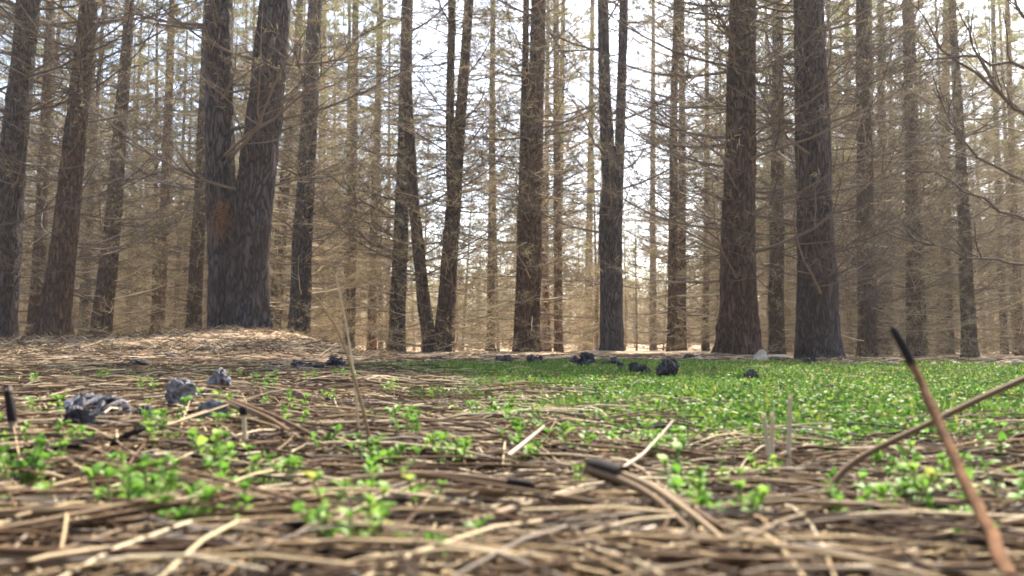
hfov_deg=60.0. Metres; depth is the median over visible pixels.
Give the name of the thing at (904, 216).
pine tree
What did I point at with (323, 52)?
pine tree
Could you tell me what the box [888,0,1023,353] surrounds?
pine tree
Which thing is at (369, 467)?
green sprout
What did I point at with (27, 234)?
pine tree
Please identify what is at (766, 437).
dry grass stem
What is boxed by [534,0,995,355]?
pine tree
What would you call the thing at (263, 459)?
needle bundle
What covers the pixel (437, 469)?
needle bundle
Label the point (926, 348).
pine tree
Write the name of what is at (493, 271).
pine tree
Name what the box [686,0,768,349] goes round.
pine tree
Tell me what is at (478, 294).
pine tree
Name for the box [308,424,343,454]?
green sprout
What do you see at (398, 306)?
pine tree
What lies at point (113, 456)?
green sprout
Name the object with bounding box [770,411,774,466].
dry grass stem
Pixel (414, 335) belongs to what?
pine tree
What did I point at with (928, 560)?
needle bundle
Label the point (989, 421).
green sprout
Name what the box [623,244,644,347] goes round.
pine tree
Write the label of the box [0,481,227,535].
needle bundle
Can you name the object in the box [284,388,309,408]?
green sprout
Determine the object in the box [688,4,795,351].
pine tree
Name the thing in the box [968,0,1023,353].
pine tree
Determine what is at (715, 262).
pine tree
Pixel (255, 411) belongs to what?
needle bundle
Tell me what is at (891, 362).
bark piece
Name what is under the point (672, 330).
pine tree
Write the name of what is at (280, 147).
pine tree
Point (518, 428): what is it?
green sprout
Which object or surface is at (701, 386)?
short grass
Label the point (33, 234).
pine tree
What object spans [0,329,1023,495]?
ground
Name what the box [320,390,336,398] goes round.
green sprout
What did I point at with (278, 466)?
green sprout
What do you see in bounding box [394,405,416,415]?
green sprout
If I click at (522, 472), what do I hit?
charred twig
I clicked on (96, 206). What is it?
pine tree
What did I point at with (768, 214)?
pine tree
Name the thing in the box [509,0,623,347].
pine tree
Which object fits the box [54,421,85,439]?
green sprout
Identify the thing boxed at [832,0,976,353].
pine tree
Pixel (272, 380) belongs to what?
green sprout
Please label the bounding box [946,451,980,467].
green sprout
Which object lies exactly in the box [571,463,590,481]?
green sprout
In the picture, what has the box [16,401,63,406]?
needle bundle
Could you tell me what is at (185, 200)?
pine tree
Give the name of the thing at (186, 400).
green sprout
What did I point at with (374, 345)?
pine tree
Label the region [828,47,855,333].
pine tree
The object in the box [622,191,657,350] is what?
pine tree
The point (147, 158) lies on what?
pine tree
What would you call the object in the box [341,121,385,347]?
pine tree
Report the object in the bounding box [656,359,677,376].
charred cone
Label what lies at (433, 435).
green sprout
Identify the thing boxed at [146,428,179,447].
green sprout
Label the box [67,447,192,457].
needle bundle
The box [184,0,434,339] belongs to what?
pine tree
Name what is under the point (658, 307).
pine tree
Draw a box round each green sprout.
[0,421,31,453]
[0,432,54,491]
[0,447,43,481]
[0,481,57,507]
[24,391,66,415]
[29,372,37,380]
[33,439,69,470]
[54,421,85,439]
[58,418,94,450]
[81,463,163,511]
[97,369,111,377]
[103,451,126,471]
[110,452,182,513]
[119,471,150,492]
[120,479,153,507]
[136,377,158,395]
[139,395,193,430]
[140,408,171,443]
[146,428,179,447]
[147,475,251,527]
[179,480,254,533]
[188,427,238,472]
[188,430,229,457]
[196,387,238,401]
[197,413,228,430]
[203,454,261,484]
[210,412,250,430]
[228,408,237,416]
[237,443,303,482]
[247,457,302,485]
[250,373,269,383]
[259,394,268,403]
[263,377,277,389]
[264,450,296,474]
[281,404,308,424]
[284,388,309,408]
[292,481,396,545]
[301,470,376,512]
[304,370,317,378]
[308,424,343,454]
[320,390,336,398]
[325,484,362,492]
[342,432,367,452]
[346,436,409,466]
[360,444,430,482]
[366,403,400,419]
[382,379,399,395]
[388,407,424,432]
[392,516,492,561]
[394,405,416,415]
[398,405,418,415]
[401,473,447,505]
[423,431,473,455]
[426,431,471,462]
[466,400,497,418]
[488,393,514,409]
[496,422,524,441]
[501,408,513,419]
[503,414,532,426]
[504,403,511,408]
[508,439,542,459]
[509,408,545,434]
[509,427,557,445]
[555,421,596,448]
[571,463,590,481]
[584,375,598,390]
[585,440,621,453]
[601,421,654,448]
[611,427,632,443]
[627,423,646,443]
[638,399,667,418]
[643,428,686,458]
[649,429,689,447]
[653,421,705,446]
[657,454,710,503]
[662,395,702,417]
[668,442,714,491]
[671,492,722,528]
[712,480,769,531]
[713,462,770,484]
[715,451,757,466]
[717,372,736,380]
[718,441,739,450]
[735,392,755,403]
[747,453,783,475]
[760,427,778,442]
[811,430,852,454]
[822,483,876,512]
[823,467,843,484]
[826,405,854,426]
[833,426,859,443]
[834,427,863,443]
[852,450,923,499]
[871,439,915,476]
[875,462,939,516]
[881,466,921,498]
[909,415,934,439]
[922,489,981,521]
[932,466,978,498]
[936,452,980,481]
[938,459,983,475]
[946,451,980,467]
[953,523,997,532]
[962,378,974,387]
[975,431,1011,456]
[977,456,1023,508]
[986,418,1023,443]
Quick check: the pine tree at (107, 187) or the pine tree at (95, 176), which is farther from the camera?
the pine tree at (107, 187)
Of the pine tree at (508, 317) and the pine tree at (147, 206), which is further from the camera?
the pine tree at (508, 317)
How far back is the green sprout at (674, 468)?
0.40 m
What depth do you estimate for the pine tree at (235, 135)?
31.83 m
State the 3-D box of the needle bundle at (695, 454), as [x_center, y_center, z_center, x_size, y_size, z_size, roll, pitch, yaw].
[0.124,0.099,0.511,0.209,0.008,0.016,6,1,6]
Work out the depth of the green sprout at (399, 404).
0.73 m
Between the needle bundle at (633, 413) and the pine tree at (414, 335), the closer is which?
the needle bundle at (633, 413)
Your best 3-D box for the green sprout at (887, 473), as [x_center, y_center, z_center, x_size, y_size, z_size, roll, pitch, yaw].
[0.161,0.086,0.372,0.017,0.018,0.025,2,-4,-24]
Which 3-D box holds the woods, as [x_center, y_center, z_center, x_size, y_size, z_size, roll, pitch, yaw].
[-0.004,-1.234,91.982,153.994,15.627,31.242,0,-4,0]
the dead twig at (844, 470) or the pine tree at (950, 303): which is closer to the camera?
the dead twig at (844, 470)
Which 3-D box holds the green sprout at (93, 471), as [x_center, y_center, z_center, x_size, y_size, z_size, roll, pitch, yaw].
[-0.144,0.078,0.328,0.030,0.026,0.015,1,-4,-7]
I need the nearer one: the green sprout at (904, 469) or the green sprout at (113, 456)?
the green sprout at (904, 469)
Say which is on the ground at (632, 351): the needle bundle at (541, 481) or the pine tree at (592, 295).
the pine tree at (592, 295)
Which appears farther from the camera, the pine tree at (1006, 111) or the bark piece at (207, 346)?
the pine tree at (1006, 111)
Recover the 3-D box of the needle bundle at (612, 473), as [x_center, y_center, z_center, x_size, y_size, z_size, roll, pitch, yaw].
[0.053,0.074,0.290,0.017,0.024,0.120,1,-4,-17]
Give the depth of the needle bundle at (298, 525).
0.29 m
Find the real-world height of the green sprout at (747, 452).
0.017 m
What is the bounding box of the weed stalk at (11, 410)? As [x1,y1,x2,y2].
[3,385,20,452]
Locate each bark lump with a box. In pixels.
[116,359,150,367]
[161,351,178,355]
[290,359,323,368]
[325,355,345,367]
[494,355,514,361]
[526,354,543,363]
[570,352,595,365]
[601,357,620,364]
[684,354,697,358]
[801,357,820,363]
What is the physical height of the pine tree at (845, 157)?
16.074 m
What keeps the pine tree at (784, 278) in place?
on the ground at (632, 351)
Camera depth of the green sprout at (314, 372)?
1.33 m
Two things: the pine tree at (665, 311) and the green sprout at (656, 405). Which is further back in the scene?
the pine tree at (665, 311)
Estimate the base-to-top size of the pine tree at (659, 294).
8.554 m
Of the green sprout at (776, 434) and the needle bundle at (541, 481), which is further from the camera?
the green sprout at (776, 434)
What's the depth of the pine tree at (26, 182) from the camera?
28.56 m
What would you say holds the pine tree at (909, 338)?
on the ground at (632, 351)
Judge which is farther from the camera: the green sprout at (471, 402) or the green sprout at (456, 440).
the green sprout at (471, 402)
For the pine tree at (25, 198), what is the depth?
29.73 m
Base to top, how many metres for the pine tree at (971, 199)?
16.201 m
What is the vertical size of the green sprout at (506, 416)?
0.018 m
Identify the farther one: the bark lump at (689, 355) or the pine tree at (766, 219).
the pine tree at (766, 219)
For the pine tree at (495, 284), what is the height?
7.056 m
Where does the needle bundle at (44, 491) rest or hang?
on the ground at (632, 351)
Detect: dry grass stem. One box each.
[308,289,371,446]
[335,274,359,430]
[761,413,771,466]
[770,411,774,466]
[786,394,791,472]
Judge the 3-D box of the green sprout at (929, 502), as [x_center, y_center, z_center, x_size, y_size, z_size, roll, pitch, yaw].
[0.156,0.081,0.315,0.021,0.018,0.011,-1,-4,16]
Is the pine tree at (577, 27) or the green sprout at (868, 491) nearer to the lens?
the green sprout at (868, 491)
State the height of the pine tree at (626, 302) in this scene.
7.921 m
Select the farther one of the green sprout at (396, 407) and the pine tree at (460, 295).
the pine tree at (460, 295)
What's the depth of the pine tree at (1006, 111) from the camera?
35.92 m
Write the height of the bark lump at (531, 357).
0.046 m
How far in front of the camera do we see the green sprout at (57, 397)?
0.62 m
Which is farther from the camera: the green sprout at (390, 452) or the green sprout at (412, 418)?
the green sprout at (412, 418)
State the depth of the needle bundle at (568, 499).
0.31 m
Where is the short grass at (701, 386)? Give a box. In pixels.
[0,357,1023,447]
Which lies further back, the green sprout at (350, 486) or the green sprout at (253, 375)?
the green sprout at (253, 375)
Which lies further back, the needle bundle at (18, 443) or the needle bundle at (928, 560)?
the needle bundle at (18, 443)
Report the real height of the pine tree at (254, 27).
15.840 m
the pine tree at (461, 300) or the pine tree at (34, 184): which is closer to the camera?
the pine tree at (34, 184)
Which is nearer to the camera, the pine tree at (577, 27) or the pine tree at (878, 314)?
the pine tree at (878, 314)
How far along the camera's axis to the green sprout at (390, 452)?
0.48 m
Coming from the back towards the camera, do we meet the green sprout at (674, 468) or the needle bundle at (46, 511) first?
the green sprout at (674, 468)
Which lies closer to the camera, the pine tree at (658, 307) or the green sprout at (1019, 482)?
the green sprout at (1019, 482)
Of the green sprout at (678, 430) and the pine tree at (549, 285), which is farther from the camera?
the pine tree at (549, 285)
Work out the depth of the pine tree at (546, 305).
23.56 m
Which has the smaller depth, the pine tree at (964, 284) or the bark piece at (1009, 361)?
the bark piece at (1009, 361)
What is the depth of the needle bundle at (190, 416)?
0.56 m
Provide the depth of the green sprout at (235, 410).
0.62 m
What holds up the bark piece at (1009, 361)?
on the ground at (632, 351)
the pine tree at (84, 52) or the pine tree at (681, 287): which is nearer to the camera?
the pine tree at (84, 52)
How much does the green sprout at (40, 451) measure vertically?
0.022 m
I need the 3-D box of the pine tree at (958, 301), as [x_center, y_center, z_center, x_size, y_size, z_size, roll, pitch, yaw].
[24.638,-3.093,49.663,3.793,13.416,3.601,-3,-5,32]
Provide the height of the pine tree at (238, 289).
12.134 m
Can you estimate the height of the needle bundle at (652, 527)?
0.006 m
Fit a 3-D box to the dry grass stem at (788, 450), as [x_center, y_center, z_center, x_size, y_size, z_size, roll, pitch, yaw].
[0.150,0.079,0.481,0.006,0.043,0.007,0,-4,0]
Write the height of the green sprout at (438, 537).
0.014 m
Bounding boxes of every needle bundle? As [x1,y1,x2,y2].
[0,437,80,448]
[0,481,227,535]
[0,489,160,495]
[0,503,154,520]
[0,533,151,544]
[0,545,255,566]
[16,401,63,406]
[17,490,379,528]
[60,393,264,463]
[65,441,458,533]
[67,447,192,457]
[158,512,307,535]
[162,471,534,533]
[223,398,326,445]
[228,433,312,478]
[230,465,473,472]
[250,386,328,388]
[308,446,328,451]
[340,452,458,472]
[352,524,943,550]
[398,468,756,527]
[419,451,633,494]
[440,483,608,527]
[475,447,484,454]
[497,502,615,530]
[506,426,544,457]
[547,434,853,471]
[558,523,739,555]
[579,423,669,470]
[585,458,732,545]
[587,404,691,420]
[597,525,656,543]
[621,439,691,444]
[624,420,673,466]
[696,490,873,509]
[724,507,812,531]
[905,558,992,569]
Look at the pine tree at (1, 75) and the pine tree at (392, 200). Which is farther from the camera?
the pine tree at (392, 200)
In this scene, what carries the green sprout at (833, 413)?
on the ground at (632, 351)
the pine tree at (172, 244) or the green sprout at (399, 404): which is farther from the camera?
the pine tree at (172, 244)
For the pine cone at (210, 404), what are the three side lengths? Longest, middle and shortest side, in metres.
0.024 x 0.021 x 0.021 m
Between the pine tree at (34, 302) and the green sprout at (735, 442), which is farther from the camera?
the pine tree at (34, 302)
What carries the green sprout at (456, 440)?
on the ground at (632, 351)
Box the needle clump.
[195,193,240,247]
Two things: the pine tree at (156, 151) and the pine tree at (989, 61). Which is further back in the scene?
the pine tree at (989, 61)
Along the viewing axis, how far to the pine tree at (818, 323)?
11.26 m
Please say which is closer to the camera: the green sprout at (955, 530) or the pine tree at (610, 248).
the green sprout at (955, 530)
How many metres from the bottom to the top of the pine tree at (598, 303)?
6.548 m
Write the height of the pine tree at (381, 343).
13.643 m
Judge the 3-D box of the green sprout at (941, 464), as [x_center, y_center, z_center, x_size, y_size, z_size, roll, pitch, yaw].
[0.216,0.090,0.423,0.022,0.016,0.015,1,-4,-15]
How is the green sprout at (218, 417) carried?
on the ground at (632, 351)
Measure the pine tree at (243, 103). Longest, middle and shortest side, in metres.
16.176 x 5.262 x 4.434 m
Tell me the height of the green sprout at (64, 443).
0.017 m
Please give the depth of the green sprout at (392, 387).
1.20 m
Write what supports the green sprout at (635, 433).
on the ground at (632, 351)
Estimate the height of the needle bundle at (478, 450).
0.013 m
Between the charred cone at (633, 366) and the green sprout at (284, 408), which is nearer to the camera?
the green sprout at (284, 408)
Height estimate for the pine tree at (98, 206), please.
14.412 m
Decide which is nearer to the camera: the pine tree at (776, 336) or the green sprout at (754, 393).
the green sprout at (754, 393)
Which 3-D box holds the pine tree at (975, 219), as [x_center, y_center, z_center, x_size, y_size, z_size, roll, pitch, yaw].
[17.678,-4.452,34.850,4.012,14.189,3.808,3,-5,-36]
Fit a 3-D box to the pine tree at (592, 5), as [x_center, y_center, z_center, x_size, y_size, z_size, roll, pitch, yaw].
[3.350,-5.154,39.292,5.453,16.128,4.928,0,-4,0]
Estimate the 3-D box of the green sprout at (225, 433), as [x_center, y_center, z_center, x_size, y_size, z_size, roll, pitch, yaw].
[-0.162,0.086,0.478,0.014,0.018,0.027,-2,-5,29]
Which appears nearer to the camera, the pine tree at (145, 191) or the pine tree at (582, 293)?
the pine tree at (145, 191)
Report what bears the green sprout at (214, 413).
on the ground at (632, 351)
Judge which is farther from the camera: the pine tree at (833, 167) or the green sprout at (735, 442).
the pine tree at (833, 167)
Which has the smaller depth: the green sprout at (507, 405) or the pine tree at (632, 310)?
the green sprout at (507, 405)
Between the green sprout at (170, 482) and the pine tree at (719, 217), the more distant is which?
the pine tree at (719, 217)
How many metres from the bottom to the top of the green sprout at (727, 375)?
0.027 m
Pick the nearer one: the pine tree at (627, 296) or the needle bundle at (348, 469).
the needle bundle at (348, 469)
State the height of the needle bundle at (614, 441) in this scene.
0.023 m
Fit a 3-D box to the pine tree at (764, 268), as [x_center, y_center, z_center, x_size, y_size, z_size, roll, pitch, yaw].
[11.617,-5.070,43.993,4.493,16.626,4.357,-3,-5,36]
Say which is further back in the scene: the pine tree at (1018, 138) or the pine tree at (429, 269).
the pine tree at (1018, 138)
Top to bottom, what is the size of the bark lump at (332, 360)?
0.044 m
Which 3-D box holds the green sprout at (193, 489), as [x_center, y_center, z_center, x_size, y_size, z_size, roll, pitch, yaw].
[-0.099,0.077,0.297,0.026,0.023,0.013,-1,-4,12]
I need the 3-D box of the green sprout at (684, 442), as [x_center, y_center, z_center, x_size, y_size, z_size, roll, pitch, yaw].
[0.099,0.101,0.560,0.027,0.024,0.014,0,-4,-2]
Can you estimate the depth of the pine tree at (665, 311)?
43.84 m
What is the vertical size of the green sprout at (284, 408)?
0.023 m
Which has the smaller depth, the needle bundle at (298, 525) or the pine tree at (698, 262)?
the needle bundle at (298, 525)
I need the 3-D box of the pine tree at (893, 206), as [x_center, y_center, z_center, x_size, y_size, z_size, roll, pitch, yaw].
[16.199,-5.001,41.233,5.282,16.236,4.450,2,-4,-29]
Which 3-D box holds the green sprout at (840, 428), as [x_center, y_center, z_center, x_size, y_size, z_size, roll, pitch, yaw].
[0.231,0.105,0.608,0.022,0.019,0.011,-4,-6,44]
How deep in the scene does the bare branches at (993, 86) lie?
6.42 m
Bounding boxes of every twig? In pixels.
[25,441,57,451]
[60,436,99,448]
[109,427,145,445]
[127,457,158,462]
[491,470,529,477]
[645,424,672,428]
[827,376,1023,487]
[890,325,1015,575]
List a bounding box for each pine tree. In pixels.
[0,0,112,332]
[0,0,155,338]
[0,0,164,336]
[0,0,197,236]
[0,0,204,336]
[0,1,57,336]
[0,3,63,329]
[0,7,30,315]
[0,10,57,335]
[0,27,33,289]
[1,0,238,335]
[2,52,37,329]
[18,0,160,335]
[18,0,180,335]
[19,1,99,329]
[19,131,38,332]
[21,0,100,333]
[25,4,108,331]
[31,1,143,332]
[33,0,468,330]
[75,45,138,330]
[80,78,140,329]
[81,0,253,334]
[91,0,206,333]
[92,0,185,334]
[92,29,174,333]
[95,90,142,333]
[105,0,301,332]
[114,134,165,330]
[115,15,176,333]
[117,23,193,333]
[130,0,207,331]
[141,118,186,330]
[144,34,207,331]
[152,40,237,330]
[167,94,194,330]
[168,0,256,331]
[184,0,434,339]
[189,0,386,339]
[190,0,317,326]
[190,2,314,327]
[194,2,342,328]
[195,0,295,311]
[198,0,397,339]
[237,11,337,332]
[238,1,346,343]
[278,0,421,347]
[280,0,504,351]
[283,0,364,340]
[283,0,421,349]
[287,3,369,342]
[297,0,559,351]
[312,44,391,346]
[313,43,365,339]
[316,0,440,350]
[332,0,436,349]
[340,0,429,350]
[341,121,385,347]
[377,108,437,344]
[379,0,521,350]
[394,0,654,352]
[406,141,441,351]
[406,227,432,349]
[421,0,566,350]
[431,231,468,349]
[435,213,472,341]
[455,159,485,350]
[456,215,471,341]
[462,120,516,350]
[465,0,599,351]
[467,0,645,351]
[469,191,513,347]
[469,228,486,349]
[489,0,727,350]
[498,0,598,350]
[498,170,518,349]
[499,266,515,349]
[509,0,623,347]
[514,157,553,348]
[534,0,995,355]
[549,0,646,349]
[564,213,593,347]
[566,112,627,350]
[566,145,601,349]
[566,235,585,346]
[577,0,778,351]
[577,215,599,344]
[583,0,766,350]
[599,0,715,350]
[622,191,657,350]
[622,200,643,349]
[623,222,634,348]
[623,238,639,344]
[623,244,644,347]
[626,0,794,350]
[637,260,663,341]
[641,245,664,342]
[646,0,984,358]
[656,215,668,347]
[657,222,667,350]
[665,105,719,348]
[668,0,897,353]
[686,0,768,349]
[686,38,766,347]
[686,242,699,347]
[687,115,723,348]
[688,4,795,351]
[698,95,725,345]
[712,56,766,346]
[755,0,835,350]
[755,0,856,354]
[755,0,886,354]
[755,1,796,351]
[756,0,995,357]
[756,9,835,351]
[757,130,796,347]
[768,0,973,356]
[785,1,856,349]
[791,0,877,354]
[792,0,1023,357]
[796,0,897,352]
[828,0,899,352]
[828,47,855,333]
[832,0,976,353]
[835,0,949,353]
[837,0,1009,353]
[838,33,904,334]
[847,0,1023,357]
[886,0,1007,353]
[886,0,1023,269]
[886,45,935,349]
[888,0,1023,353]
[895,35,955,342]
[924,5,1008,352]
[938,0,1023,353]
[938,0,1023,355]
[951,34,1023,352]
[952,145,988,351]
[953,0,1023,352]
[957,0,1023,347]
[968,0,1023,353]
[969,0,1023,351]
[974,120,1008,349]
[978,7,1023,343]
[983,8,1023,299]
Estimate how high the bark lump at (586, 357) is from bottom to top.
0.062 m
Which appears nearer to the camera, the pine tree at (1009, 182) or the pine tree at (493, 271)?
the pine tree at (1009, 182)
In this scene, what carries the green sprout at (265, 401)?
on the ground at (632, 351)
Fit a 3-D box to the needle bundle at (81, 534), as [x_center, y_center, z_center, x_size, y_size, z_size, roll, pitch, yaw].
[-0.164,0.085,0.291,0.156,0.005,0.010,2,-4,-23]
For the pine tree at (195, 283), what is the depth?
21.22 m
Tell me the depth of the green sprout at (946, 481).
0.37 m
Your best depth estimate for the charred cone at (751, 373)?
2.13 m
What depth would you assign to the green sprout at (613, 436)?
0.58 m
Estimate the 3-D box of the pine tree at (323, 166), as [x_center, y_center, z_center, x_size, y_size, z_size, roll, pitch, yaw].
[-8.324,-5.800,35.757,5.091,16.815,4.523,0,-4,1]
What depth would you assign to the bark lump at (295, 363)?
2.52 m
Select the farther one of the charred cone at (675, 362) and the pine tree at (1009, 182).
the pine tree at (1009, 182)
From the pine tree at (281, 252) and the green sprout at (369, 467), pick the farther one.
the pine tree at (281, 252)
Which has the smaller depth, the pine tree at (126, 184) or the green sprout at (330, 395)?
the green sprout at (330, 395)
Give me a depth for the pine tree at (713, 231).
40.67 m
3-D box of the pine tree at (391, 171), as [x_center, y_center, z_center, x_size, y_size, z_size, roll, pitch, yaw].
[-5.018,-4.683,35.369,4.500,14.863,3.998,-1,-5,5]
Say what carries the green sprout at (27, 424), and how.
on the ground at (632, 351)
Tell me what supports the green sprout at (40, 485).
on the ground at (632, 351)
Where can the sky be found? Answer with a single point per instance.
(980, 12)
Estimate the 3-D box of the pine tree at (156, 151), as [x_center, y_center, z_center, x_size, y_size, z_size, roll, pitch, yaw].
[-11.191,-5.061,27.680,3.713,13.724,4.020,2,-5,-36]
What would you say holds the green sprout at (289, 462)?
on the ground at (632, 351)
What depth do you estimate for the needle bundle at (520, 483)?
0.35 m
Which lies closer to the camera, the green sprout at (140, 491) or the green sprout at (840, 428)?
the green sprout at (140, 491)
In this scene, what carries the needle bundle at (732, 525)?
on the ground at (632, 351)
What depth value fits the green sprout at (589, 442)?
0.55 m
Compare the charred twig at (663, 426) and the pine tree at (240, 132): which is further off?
the pine tree at (240, 132)
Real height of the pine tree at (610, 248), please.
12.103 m
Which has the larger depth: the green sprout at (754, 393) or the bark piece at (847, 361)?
the bark piece at (847, 361)
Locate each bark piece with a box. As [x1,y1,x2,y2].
[196,345,215,348]
[843,360,858,364]
[886,361,900,364]
[995,360,1023,365]
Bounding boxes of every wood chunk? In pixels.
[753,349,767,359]
[768,354,786,359]
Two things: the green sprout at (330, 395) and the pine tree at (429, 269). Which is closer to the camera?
the green sprout at (330, 395)
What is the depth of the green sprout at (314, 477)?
0.33 m
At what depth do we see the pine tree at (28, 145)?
35.46 m
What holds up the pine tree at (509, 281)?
on the ground at (632, 351)
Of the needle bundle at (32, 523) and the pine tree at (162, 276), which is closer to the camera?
the needle bundle at (32, 523)
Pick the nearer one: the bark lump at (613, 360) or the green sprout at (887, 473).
the green sprout at (887, 473)
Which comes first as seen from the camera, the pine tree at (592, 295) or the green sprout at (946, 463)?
the green sprout at (946, 463)
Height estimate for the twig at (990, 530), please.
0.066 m
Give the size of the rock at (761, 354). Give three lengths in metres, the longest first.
0.092 x 0.070 x 0.053 m
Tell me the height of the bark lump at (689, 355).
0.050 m
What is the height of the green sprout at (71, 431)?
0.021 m
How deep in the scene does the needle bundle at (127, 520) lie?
0.30 m
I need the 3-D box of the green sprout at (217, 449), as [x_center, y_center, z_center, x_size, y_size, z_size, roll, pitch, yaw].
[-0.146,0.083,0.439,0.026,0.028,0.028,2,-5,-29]
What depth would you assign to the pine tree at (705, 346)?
25.94 m
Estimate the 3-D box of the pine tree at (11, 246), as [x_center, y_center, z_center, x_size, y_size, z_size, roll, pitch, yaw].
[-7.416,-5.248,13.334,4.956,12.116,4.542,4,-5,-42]
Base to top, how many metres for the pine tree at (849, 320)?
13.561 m
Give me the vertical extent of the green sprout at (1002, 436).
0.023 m
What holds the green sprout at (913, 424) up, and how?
on the ground at (632, 351)
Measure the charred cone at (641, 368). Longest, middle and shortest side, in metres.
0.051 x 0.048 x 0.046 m
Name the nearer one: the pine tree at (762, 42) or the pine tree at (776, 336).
the pine tree at (776, 336)
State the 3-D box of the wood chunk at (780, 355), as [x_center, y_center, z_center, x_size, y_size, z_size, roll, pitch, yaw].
[1.524,0.401,5.106,0.123,0.034,0.079,-1,-8,6]
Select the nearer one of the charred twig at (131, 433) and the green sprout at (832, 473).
the green sprout at (832, 473)
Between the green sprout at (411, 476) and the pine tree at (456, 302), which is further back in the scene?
the pine tree at (456, 302)
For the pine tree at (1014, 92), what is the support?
on the ground at (632, 351)
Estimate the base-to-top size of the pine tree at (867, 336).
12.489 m
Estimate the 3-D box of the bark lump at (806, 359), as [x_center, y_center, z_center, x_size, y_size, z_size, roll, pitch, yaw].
[1.255,0.311,3.727,0.096,0.048,0.067,0,-4,-5]
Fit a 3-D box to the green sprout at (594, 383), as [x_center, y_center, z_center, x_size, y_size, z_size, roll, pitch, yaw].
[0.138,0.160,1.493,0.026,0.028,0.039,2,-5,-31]
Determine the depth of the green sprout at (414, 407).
0.76 m
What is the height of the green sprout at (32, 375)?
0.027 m
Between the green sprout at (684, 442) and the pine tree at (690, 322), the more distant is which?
the pine tree at (690, 322)
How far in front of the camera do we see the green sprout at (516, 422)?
0.64 m
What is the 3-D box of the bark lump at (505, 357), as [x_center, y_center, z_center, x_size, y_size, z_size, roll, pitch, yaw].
[-0.036,0.335,4.213,0.078,0.038,0.090,2,-4,-24]
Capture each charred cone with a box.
[629,362,638,371]
[636,364,650,373]
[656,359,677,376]
[669,358,679,370]
[743,369,758,378]
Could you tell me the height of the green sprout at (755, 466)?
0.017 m
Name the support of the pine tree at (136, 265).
on the ground at (632, 351)
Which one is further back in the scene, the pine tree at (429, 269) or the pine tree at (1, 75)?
the pine tree at (429, 269)
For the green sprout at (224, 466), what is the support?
on the ground at (632, 351)
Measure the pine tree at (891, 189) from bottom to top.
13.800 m
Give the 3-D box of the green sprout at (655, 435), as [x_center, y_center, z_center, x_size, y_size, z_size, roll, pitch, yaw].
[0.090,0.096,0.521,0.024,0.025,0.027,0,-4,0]
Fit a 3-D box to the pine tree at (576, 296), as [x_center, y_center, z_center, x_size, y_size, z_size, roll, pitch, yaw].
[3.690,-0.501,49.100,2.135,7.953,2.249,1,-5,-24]
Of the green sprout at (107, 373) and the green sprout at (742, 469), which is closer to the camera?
the green sprout at (742, 469)
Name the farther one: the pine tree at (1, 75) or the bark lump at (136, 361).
the pine tree at (1, 75)
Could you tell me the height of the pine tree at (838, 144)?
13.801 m
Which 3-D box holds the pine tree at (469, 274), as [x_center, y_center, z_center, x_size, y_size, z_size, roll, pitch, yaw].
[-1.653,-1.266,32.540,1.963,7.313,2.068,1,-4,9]
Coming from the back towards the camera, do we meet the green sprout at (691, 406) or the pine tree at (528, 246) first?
the pine tree at (528, 246)
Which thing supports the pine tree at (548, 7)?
on the ground at (632, 351)
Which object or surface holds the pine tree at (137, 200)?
on the ground at (632, 351)
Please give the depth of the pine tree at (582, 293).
59.79 m
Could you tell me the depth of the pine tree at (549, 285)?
32.21 m
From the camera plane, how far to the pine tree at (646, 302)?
59.71 m
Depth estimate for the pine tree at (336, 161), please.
45.88 m
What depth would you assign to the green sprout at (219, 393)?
0.77 m
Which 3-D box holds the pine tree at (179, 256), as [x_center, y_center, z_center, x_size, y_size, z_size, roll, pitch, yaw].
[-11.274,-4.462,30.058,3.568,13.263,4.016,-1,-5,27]
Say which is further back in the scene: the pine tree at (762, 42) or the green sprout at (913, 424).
the pine tree at (762, 42)
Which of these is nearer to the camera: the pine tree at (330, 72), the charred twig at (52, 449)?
the charred twig at (52, 449)
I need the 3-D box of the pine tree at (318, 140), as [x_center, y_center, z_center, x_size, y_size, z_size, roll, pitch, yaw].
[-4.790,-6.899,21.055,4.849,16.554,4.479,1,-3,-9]
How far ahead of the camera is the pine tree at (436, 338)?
16.46 m
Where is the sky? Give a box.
[0,0,1023,332]

